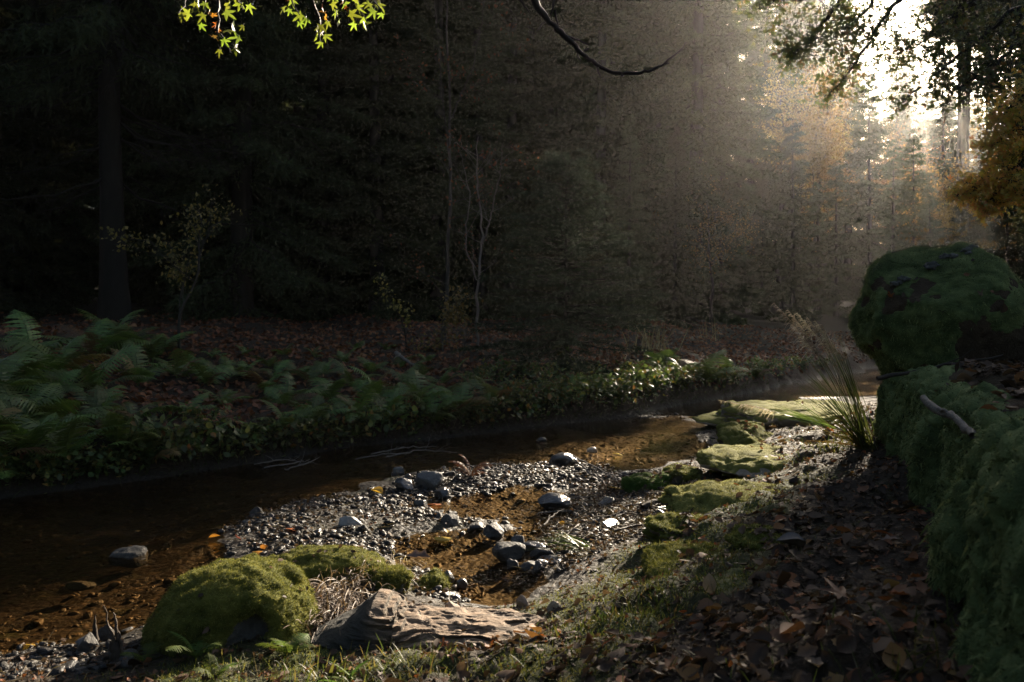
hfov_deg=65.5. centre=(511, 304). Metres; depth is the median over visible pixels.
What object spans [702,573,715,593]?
fallen leaf
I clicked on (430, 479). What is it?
river stone
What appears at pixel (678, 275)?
spruce tree
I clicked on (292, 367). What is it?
fern
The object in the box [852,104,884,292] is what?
spruce tree
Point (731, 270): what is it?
spruce tree
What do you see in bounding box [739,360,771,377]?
fern
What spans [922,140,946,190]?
spruce tree
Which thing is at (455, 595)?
cobble
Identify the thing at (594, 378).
bramble
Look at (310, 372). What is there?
fern
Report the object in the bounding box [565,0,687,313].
spruce tree
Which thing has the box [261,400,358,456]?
bramble
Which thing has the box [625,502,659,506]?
twig
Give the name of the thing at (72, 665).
cobble
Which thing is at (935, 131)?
spruce tree
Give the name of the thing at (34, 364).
fern
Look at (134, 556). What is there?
river stone
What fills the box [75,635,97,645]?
cobble
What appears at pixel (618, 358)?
shrub
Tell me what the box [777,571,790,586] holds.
fallen leaf
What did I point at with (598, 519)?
river stone
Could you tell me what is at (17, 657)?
stick
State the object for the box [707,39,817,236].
broadleaf tree
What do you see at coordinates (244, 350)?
fern
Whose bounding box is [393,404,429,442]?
bramble
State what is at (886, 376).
stick
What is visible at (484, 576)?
cobble
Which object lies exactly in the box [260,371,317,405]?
fern
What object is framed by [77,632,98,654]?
river stone
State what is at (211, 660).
fern sprig
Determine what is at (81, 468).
fern
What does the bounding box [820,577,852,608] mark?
fallen leaf
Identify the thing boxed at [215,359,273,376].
fern
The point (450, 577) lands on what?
river stone
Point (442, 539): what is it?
fallen leaf
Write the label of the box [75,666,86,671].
cobble
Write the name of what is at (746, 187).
spruce tree
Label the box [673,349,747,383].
fern
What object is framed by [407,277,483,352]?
sapling
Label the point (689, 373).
bramble
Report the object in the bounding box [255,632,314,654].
fern sprig
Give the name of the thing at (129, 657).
cobble
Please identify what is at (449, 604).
slate flake
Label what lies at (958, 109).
pine tree
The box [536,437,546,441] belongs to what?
river stone
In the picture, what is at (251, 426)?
bramble
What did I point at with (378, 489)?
fallen leaf
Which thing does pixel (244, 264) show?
spruce tree
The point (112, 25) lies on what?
spruce tree
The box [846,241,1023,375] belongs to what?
mossy boulder
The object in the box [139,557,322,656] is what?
mossy boulder
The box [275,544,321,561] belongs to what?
mossy stone
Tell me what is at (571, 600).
ground moss
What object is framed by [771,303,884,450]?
grass tuft
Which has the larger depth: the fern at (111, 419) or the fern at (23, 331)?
the fern at (23, 331)
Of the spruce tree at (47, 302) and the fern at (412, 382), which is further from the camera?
the spruce tree at (47, 302)
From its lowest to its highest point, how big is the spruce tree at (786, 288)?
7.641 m
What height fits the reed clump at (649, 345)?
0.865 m
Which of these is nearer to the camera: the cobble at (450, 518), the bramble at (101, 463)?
the cobble at (450, 518)
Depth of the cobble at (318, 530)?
5.05 m
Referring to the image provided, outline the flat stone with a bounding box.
[696,442,788,477]
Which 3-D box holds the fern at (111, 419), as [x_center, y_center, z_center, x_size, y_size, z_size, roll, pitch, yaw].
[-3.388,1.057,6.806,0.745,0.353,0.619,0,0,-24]
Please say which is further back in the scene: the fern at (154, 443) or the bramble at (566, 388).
the bramble at (566, 388)
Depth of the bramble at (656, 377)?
11.36 m
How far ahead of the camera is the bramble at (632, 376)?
10.80 m
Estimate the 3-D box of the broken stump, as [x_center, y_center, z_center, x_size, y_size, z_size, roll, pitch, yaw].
[-1.577,1.346,3.174,0.082,0.300,0.069,0,0,36]
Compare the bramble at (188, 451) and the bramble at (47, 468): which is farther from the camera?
the bramble at (188, 451)
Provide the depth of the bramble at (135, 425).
6.77 m
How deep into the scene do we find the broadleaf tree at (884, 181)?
53.24 m
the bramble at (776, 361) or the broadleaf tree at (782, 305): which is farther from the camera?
the broadleaf tree at (782, 305)
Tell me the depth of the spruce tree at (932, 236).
27.88 m
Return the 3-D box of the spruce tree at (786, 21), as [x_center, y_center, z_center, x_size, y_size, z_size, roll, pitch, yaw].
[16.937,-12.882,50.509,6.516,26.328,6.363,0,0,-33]
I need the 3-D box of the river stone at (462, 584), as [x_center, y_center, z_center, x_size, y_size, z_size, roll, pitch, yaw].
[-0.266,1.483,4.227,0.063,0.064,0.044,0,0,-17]
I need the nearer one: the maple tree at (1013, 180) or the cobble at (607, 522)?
the cobble at (607, 522)
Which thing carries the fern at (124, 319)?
on the ground at (48, 604)
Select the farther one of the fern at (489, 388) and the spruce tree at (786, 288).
the spruce tree at (786, 288)
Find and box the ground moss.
[83,406,956,681]
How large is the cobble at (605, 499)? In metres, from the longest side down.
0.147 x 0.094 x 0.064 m
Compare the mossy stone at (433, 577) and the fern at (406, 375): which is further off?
the fern at (406, 375)
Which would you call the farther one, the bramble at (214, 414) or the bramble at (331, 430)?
the bramble at (331, 430)
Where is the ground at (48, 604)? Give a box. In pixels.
[0,288,962,681]
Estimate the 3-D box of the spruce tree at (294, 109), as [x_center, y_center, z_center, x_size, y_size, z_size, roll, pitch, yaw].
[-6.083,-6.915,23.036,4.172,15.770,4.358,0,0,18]
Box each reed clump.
[621,316,691,351]
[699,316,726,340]
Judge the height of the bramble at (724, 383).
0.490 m
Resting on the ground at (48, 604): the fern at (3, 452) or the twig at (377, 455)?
the fern at (3, 452)
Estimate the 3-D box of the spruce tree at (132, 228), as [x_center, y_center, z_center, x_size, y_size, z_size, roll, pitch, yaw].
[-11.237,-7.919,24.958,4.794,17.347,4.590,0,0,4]
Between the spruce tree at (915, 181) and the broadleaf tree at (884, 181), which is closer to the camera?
the spruce tree at (915, 181)
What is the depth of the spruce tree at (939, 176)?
39.99 m
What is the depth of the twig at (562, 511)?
5.67 m
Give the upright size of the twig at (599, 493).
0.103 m
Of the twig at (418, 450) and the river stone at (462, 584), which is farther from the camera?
the twig at (418, 450)
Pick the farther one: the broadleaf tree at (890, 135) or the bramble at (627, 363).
the broadleaf tree at (890, 135)
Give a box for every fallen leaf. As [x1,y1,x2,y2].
[209,533,219,537]
[371,487,382,493]
[405,548,429,557]
[434,537,451,542]
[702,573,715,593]
[752,550,777,572]
[776,532,805,545]
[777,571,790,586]
[805,657,827,666]
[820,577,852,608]
[881,534,900,540]
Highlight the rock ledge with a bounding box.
[871,364,1023,644]
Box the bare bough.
[519,0,686,77]
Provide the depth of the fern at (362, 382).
9.47 m
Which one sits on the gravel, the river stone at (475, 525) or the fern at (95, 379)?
the river stone at (475, 525)
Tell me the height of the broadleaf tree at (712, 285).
5.308 m
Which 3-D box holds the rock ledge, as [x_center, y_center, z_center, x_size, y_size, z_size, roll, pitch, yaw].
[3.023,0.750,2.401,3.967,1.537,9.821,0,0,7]
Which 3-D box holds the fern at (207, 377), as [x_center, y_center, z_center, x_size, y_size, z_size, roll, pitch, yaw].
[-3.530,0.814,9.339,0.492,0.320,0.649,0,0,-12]
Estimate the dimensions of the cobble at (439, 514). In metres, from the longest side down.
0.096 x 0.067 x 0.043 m
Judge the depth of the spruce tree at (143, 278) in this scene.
20.21 m
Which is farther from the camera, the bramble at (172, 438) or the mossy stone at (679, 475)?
the bramble at (172, 438)
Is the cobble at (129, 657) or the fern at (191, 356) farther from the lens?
the fern at (191, 356)
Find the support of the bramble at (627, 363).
on the ground at (48, 604)
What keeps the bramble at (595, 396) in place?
on the ground at (48, 604)
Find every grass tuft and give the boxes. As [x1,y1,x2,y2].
[284,549,440,641]
[316,659,375,681]
[328,650,358,678]
[536,530,589,552]
[719,400,834,429]
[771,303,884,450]
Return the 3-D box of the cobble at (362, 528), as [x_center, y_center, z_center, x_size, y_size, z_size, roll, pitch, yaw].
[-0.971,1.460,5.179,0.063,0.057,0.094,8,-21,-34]
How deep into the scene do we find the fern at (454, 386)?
9.47 m
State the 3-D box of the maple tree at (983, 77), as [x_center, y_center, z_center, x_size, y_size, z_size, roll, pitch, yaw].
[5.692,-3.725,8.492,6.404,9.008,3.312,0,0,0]
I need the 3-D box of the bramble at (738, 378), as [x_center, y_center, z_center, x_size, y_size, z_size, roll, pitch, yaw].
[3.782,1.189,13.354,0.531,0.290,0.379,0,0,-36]
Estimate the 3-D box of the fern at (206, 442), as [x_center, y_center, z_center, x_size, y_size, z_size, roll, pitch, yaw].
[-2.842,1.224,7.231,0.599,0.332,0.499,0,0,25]
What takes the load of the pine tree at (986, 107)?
on the ground at (48, 604)
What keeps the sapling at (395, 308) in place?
on the ground at (48, 604)
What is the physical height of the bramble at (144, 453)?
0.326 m
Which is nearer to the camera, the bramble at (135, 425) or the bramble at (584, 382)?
the bramble at (135, 425)
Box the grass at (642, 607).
[0,363,964,681]
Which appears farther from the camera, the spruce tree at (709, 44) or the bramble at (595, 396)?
the spruce tree at (709, 44)
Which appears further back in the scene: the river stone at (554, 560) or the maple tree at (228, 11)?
the river stone at (554, 560)
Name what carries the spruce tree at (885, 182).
on the ground at (48, 604)
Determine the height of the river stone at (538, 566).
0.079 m
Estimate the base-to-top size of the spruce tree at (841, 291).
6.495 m
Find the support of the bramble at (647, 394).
on the ground at (48, 604)
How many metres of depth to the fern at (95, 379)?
8.03 m
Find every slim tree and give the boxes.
[380,0,539,344]
[435,120,547,351]
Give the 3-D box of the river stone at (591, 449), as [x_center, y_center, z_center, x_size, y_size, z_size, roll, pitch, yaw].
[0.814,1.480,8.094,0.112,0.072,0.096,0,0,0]
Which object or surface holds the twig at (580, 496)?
on the gravel
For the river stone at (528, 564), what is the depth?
4.50 m
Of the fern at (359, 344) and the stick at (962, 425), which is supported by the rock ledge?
the stick at (962, 425)
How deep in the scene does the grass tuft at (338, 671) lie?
2.88 m
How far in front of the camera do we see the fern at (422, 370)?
10.63 m
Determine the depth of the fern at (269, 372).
9.99 m
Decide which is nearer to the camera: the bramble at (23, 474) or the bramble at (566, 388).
the bramble at (23, 474)
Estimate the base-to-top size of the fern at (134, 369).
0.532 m
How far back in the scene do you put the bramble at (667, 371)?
11.70 m
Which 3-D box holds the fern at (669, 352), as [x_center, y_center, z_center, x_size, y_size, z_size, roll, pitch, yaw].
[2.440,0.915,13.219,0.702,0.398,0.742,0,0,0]
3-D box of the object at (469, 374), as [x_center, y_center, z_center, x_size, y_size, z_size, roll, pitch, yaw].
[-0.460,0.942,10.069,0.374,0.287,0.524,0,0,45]
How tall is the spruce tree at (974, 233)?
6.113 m
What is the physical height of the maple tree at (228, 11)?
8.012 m
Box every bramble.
[0,453,30,480]
[1,448,60,485]
[16,448,115,497]
[16,450,82,486]
[62,440,125,480]
[79,406,174,455]
[88,438,159,476]
[115,440,176,473]
[145,411,213,458]
[155,426,205,465]
[177,400,235,436]
[185,417,261,462]
[214,416,268,451]
[219,417,286,452]
[255,415,321,453]
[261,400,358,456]
[305,422,353,455]
[321,413,367,442]
[335,399,393,437]
[356,397,424,436]
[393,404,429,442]
[425,401,465,429]
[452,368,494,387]
[463,385,527,427]
[496,375,539,400]
[501,390,540,421]
[506,382,559,413]
[514,388,573,420]
[522,360,563,379]
[534,378,583,415]
[547,368,614,403]
[549,375,598,407]
[565,370,607,391]
[579,380,616,405]
[590,372,642,403]
[594,363,629,383]
[598,375,653,409]
[604,381,637,404]
[605,366,651,394]
[614,355,661,372]
[621,362,666,387]
[634,377,672,400]
[636,366,678,392]
[651,361,691,387]
[658,358,683,366]
[660,370,710,393]
[672,367,703,386]
[689,362,733,386]
[702,360,751,391]
[734,369,752,380]
[743,355,783,380]
[765,354,798,372]
[785,354,813,369]
[816,356,831,367]
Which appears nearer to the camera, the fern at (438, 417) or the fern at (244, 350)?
the fern at (438, 417)
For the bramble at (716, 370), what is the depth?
12.45 m
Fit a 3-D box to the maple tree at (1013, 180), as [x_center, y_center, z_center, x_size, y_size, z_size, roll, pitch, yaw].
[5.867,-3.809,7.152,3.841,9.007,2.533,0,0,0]
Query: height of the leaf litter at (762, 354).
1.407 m
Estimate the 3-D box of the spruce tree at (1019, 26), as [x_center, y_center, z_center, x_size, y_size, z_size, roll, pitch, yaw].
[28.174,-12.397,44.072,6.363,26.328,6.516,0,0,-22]
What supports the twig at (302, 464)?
on the water
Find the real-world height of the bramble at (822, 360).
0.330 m
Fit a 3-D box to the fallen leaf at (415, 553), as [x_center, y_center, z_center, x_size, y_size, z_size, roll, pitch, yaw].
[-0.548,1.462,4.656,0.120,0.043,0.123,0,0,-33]
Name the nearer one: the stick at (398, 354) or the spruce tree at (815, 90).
the stick at (398, 354)
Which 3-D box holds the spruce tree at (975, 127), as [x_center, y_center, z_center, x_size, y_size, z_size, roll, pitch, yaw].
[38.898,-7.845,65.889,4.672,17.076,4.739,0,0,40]
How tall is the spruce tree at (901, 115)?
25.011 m
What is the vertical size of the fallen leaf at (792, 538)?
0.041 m
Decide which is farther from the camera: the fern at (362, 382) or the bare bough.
the fern at (362, 382)
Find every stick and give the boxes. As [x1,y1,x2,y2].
[0,643,68,662]
[92,616,98,640]
[123,633,142,649]
[394,351,425,365]
[572,455,619,482]
[574,458,615,486]
[587,479,620,486]
[876,348,1002,380]
[920,395,975,438]
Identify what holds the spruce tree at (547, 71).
on the ground at (48, 604)
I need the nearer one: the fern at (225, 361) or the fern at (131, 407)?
the fern at (131, 407)
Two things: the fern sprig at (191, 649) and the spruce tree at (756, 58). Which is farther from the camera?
the spruce tree at (756, 58)
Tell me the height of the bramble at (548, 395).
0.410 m
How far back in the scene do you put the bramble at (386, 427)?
8.50 m
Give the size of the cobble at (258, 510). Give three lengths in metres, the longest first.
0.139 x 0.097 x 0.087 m
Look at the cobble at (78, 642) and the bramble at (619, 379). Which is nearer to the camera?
the cobble at (78, 642)
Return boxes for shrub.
[593,348,626,376]
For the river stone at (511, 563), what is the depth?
4.52 m
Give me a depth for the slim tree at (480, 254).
12.99 m
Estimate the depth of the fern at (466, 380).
10.19 m
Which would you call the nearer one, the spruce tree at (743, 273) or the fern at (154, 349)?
the fern at (154, 349)
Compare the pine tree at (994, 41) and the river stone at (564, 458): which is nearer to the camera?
the river stone at (564, 458)
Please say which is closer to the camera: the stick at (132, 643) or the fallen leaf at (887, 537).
the fallen leaf at (887, 537)
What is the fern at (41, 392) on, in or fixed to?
on the ground at (48, 604)
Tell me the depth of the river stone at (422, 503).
5.90 m
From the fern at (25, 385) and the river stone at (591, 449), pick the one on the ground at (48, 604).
the fern at (25, 385)
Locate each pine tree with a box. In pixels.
[907,0,999,217]
[914,0,1011,235]
[950,0,1023,262]
[950,29,1017,244]
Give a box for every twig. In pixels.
[254,455,302,464]
[264,456,309,468]
[284,451,318,469]
[355,447,412,459]
[371,446,436,454]
[386,434,456,456]
[538,504,591,513]
[542,509,563,526]
[561,516,579,538]
[568,494,597,498]
[569,519,629,538]
[584,489,622,496]
[594,511,654,518]
[614,524,644,531]
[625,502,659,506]
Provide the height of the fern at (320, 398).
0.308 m
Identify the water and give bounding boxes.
[0,368,883,604]
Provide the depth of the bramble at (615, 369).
11.31 m
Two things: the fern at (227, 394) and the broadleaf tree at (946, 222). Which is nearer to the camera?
the fern at (227, 394)
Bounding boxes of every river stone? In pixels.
[66,581,95,591]
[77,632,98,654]
[108,545,147,567]
[338,516,361,526]
[391,466,404,476]
[395,477,413,490]
[413,500,427,506]
[416,471,444,488]
[434,487,449,498]
[443,471,454,477]
[445,570,454,585]
[457,578,467,589]
[469,522,483,529]
[483,522,503,540]
[492,541,525,562]
[507,559,518,570]
[510,535,524,542]
[520,560,535,571]
[522,541,545,552]
[530,547,554,558]
[533,561,544,573]
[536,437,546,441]
[538,492,571,509]
[543,555,562,563]
[549,452,577,465]
[587,447,597,452]
[591,518,604,524]
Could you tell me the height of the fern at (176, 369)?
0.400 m
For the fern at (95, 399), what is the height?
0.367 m
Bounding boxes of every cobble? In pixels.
[64,660,80,671]
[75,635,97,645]
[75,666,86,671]
[119,649,138,660]
[249,507,262,516]
[314,528,322,535]
[357,524,367,531]
[368,547,377,550]
[433,512,443,517]
[440,513,459,525]
[442,591,460,600]
[480,574,487,580]
[535,559,548,566]
[598,496,614,506]
[601,518,619,528]
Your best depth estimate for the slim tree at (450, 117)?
13.54 m
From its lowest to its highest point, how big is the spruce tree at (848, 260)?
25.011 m
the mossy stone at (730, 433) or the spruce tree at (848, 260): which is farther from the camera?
the spruce tree at (848, 260)
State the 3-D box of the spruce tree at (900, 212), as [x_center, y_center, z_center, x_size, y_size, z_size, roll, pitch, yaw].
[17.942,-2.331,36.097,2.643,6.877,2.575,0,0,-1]
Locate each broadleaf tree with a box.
[654,157,781,323]
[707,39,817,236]
[750,42,861,308]
[763,45,871,287]
[764,48,870,310]
[781,1,898,304]
[853,132,948,238]
[856,113,931,243]
[858,138,1023,254]
[873,110,971,206]
[909,139,1023,259]
[949,82,1015,216]
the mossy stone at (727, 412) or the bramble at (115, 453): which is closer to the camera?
the bramble at (115, 453)
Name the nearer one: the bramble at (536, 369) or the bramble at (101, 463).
the bramble at (101, 463)
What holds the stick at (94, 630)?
on the ground at (48, 604)
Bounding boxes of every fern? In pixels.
[0,310,94,361]
[0,350,41,394]
[0,352,83,382]
[0,382,87,431]
[0,394,123,428]
[0,407,32,435]
[0,413,104,453]
[0,432,66,478]
[1,334,117,369]
[6,367,83,396]
[9,412,122,463]
[21,439,102,481]
[35,343,150,389]
[37,318,153,355]
[65,385,133,427]
[76,308,158,352]
[77,409,162,445]
[106,422,202,463]
[107,339,168,385]
[109,401,182,420]
[126,331,195,362]
[138,416,180,438]
[142,348,212,377]
[152,334,176,349]
[158,393,216,415]
[179,350,207,362]
[184,423,226,456]
[186,359,234,385]
[194,389,252,404]
[199,348,228,356]
[214,352,252,371]
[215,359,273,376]
[232,420,288,431]
[234,344,254,354]
[239,370,284,392]
[249,359,298,379]
[251,356,294,366]
[253,399,325,429]
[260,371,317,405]
[281,360,320,374]
[282,394,356,422]
[285,361,338,383]
[295,377,347,400]
[310,361,341,372]
[327,380,383,422]
[328,358,381,386]
[332,347,357,361]
[346,341,364,347]
[349,366,409,397]
[357,356,388,372]
[361,382,420,423]
[379,359,425,383]
[379,368,454,403]
[390,355,414,366]
[400,388,466,423]
[404,363,432,375]
[416,354,435,360]
[420,368,465,385]
[423,382,483,396]
[425,382,492,415]
[446,372,489,389]
[448,454,493,476]
[452,396,507,421]
[468,375,510,398]
[482,383,512,407]
[639,347,679,367]
[663,356,702,372]
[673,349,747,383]
[717,355,747,377]
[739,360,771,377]
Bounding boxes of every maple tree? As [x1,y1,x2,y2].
[176,0,385,56]
[731,0,1023,128]
[942,22,1023,227]
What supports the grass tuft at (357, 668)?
on the ground at (48, 604)
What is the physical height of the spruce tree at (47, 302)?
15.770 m
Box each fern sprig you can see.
[166,631,221,658]
[192,653,235,681]
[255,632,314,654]
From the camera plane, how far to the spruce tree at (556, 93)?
23.57 m
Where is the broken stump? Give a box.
[103,605,124,661]
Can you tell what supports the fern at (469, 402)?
on the ground at (48, 604)
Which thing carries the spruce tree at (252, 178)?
on the ground at (48, 604)
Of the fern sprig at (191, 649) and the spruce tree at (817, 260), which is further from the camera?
the spruce tree at (817, 260)
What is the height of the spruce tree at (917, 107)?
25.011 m
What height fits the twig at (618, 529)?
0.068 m
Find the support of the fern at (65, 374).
on the ground at (48, 604)
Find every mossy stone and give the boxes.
[242,551,277,559]
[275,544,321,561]
[365,562,414,594]
[415,567,451,590]
[620,472,671,492]
[640,538,722,581]
[641,511,708,543]
[657,479,779,513]
[662,462,702,483]
[691,399,854,427]
[709,470,736,477]
[716,420,773,444]
[723,522,783,551]
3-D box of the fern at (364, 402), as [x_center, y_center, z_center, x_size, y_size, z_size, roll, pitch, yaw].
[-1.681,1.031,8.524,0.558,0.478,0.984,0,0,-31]
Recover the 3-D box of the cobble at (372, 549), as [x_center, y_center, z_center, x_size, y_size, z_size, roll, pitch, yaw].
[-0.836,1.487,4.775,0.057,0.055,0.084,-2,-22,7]
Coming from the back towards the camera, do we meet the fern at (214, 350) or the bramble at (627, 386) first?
the fern at (214, 350)
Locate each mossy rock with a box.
[918,414,1023,605]
[942,606,1023,681]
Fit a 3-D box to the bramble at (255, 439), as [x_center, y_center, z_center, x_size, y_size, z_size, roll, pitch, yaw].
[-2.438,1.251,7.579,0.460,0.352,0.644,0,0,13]
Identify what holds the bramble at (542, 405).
on the ground at (48, 604)
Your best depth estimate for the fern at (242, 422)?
7.59 m
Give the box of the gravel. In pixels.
[0,411,716,679]
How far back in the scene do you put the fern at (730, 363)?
13.12 m
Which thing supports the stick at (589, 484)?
on the gravel
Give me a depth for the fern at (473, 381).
9.55 m
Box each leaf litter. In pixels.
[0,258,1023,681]
[0,308,870,463]
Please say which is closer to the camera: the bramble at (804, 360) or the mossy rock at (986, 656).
the mossy rock at (986, 656)
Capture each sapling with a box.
[88,184,242,349]
[373,265,414,349]
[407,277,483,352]
[463,318,484,354]
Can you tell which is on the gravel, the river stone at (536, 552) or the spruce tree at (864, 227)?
the river stone at (536, 552)
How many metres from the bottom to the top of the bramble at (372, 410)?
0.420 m
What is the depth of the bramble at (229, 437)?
7.23 m
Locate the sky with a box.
[637,0,1017,287]
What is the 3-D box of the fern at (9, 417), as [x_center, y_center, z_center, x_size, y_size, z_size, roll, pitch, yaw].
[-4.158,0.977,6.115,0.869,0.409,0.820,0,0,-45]
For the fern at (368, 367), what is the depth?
10.57 m
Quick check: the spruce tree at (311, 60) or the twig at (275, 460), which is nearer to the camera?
the twig at (275, 460)
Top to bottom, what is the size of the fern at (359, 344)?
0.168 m
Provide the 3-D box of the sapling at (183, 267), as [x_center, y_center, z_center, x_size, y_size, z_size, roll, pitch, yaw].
[-4.730,-0.535,11.136,1.689,2.390,1.388,0,0,0]
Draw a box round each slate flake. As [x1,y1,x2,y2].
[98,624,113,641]
[445,601,459,607]
[516,594,529,608]
[547,600,561,612]
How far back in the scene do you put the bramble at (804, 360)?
16.14 m
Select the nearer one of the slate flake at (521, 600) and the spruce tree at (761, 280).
the slate flake at (521, 600)
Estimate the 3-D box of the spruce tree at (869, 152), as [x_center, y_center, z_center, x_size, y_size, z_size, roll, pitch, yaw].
[13.986,-3.935,30.887,3.545,10.850,3.453,0,0,-25]
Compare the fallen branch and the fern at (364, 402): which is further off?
the fern at (364, 402)
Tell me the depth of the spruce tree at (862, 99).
69.22 m
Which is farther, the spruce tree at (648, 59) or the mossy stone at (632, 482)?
the spruce tree at (648, 59)
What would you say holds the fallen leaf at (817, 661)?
on the ground at (48, 604)
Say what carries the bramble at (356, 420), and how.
on the ground at (48, 604)
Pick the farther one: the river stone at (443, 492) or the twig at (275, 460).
the twig at (275, 460)
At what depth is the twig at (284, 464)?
7.25 m
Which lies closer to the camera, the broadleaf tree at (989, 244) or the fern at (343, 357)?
the fern at (343, 357)
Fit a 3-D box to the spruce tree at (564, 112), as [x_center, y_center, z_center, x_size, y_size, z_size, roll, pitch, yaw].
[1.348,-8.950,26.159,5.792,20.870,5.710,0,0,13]
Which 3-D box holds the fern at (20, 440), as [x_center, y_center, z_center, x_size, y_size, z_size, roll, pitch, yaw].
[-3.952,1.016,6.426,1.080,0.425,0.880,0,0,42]
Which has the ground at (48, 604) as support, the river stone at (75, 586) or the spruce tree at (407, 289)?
the spruce tree at (407, 289)
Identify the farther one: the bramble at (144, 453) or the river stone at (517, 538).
the bramble at (144, 453)
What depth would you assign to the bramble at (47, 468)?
6.25 m
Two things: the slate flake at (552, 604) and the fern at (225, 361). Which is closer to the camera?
the slate flake at (552, 604)
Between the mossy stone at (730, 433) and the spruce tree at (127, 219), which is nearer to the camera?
the mossy stone at (730, 433)
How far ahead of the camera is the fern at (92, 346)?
10.34 m
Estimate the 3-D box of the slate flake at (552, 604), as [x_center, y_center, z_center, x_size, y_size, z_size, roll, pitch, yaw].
[0.192,1.369,3.561,0.074,0.089,0.021,0,0,-17]
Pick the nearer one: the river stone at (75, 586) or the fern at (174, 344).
the river stone at (75, 586)
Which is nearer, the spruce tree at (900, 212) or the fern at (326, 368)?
the fern at (326, 368)
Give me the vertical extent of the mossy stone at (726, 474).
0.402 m
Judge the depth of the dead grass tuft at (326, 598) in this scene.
3.75 m
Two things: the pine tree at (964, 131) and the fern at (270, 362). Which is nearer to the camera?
the fern at (270, 362)
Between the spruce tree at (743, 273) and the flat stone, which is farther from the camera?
the spruce tree at (743, 273)
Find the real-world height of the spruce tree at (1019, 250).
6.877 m
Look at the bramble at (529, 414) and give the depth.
9.46 m
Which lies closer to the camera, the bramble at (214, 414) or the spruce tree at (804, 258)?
the bramble at (214, 414)
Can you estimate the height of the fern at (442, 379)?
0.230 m
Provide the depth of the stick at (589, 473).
6.77 m
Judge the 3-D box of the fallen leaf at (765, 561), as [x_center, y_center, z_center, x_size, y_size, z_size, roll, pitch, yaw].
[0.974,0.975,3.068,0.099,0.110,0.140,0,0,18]
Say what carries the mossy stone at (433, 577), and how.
on the ground at (48, 604)
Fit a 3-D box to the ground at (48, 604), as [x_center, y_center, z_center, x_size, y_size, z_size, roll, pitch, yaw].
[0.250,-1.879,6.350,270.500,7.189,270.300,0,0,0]
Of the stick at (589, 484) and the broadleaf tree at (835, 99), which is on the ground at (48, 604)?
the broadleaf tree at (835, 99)
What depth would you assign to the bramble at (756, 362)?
14.04 m
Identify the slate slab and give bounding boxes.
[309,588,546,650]
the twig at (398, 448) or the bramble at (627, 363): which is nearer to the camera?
the twig at (398, 448)
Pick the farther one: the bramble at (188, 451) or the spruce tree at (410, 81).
the spruce tree at (410, 81)
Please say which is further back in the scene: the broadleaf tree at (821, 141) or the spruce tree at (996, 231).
the broadleaf tree at (821, 141)
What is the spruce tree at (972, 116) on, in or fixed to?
on the ground at (48, 604)
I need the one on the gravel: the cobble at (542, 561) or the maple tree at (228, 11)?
the cobble at (542, 561)
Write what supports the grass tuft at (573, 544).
on the ground at (48, 604)
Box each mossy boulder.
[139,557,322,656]
[290,544,386,585]
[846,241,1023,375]
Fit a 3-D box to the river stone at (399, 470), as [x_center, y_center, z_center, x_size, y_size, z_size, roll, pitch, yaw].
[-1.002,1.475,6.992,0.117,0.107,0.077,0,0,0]
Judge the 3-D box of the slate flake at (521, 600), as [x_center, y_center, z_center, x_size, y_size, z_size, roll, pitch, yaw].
[0.052,1.397,3.720,0.078,0.082,0.025,0,0,23]
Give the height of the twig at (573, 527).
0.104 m
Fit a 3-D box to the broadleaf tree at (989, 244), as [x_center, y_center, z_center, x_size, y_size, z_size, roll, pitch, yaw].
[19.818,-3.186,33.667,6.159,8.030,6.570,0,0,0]
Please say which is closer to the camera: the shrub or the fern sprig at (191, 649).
the fern sprig at (191, 649)
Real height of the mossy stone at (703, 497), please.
0.189 m
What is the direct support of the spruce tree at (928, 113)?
on the ground at (48, 604)
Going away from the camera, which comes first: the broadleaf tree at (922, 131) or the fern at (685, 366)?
the fern at (685, 366)
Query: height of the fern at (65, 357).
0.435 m
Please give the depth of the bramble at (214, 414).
7.31 m
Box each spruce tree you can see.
[0,0,133,316]
[0,0,157,303]
[0,0,330,321]
[53,128,141,289]
[63,0,258,309]
[84,0,222,302]
[120,0,378,322]
[135,1,258,293]
[176,0,342,306]
[219,0,418,322]
[226,0,361,311]
[295,0,487,314]
[300,0,462,322]
[352,0,520,322]
[395,16,540,309]
[407,0,551,321]
[446,0,591,320]
[449,145,669,383]
[473,0,595,316]
[487,0,638,312]
[527,0,677,323]
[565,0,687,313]
[602,111,659,335]
[608,0,790,325]
[616,2,734,308]
[616,16,682,242]
[648,125,703,330]
[663,0,751,308]
[699,138,746,317]
[703,0,776,307]
[726,0,808,308]
[739,164,779,315]
[744,0,828,303]
[750,118,835,325]
[765,0,847,293]
[787,0,842,285]
[794,179,826,300]
[795,0,862,299]
[795,178,842,314]
[806,160,864,317]
[816,217,854,295]
[824,1,879,260]
[826,64,913,311]
[829,0,878,296]
[841,225,860,282]
[851,175,878,300]
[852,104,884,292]
[855,144,918,278]
[873,36,925,227]
[874,137,910,259]
[880,130,945,251]
[895,180,924,246]
[897,42,928,172]
[909,182,954,247]
[915,62,969,243]
[916,95,936,149]
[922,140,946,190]
[931,160,956,244]
[937,95,956,166]
[943,170,994,252]
[945,137,956,234]
[957,0,1023,266]
[964,156,1012,253]
[969,86,984,164]
[969,108,985,175]
[978,171,1023,278]
[991,169,1023,280]
[1009,203,1023,279]
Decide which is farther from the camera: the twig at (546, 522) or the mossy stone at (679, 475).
the mossy stone at (679, 475)

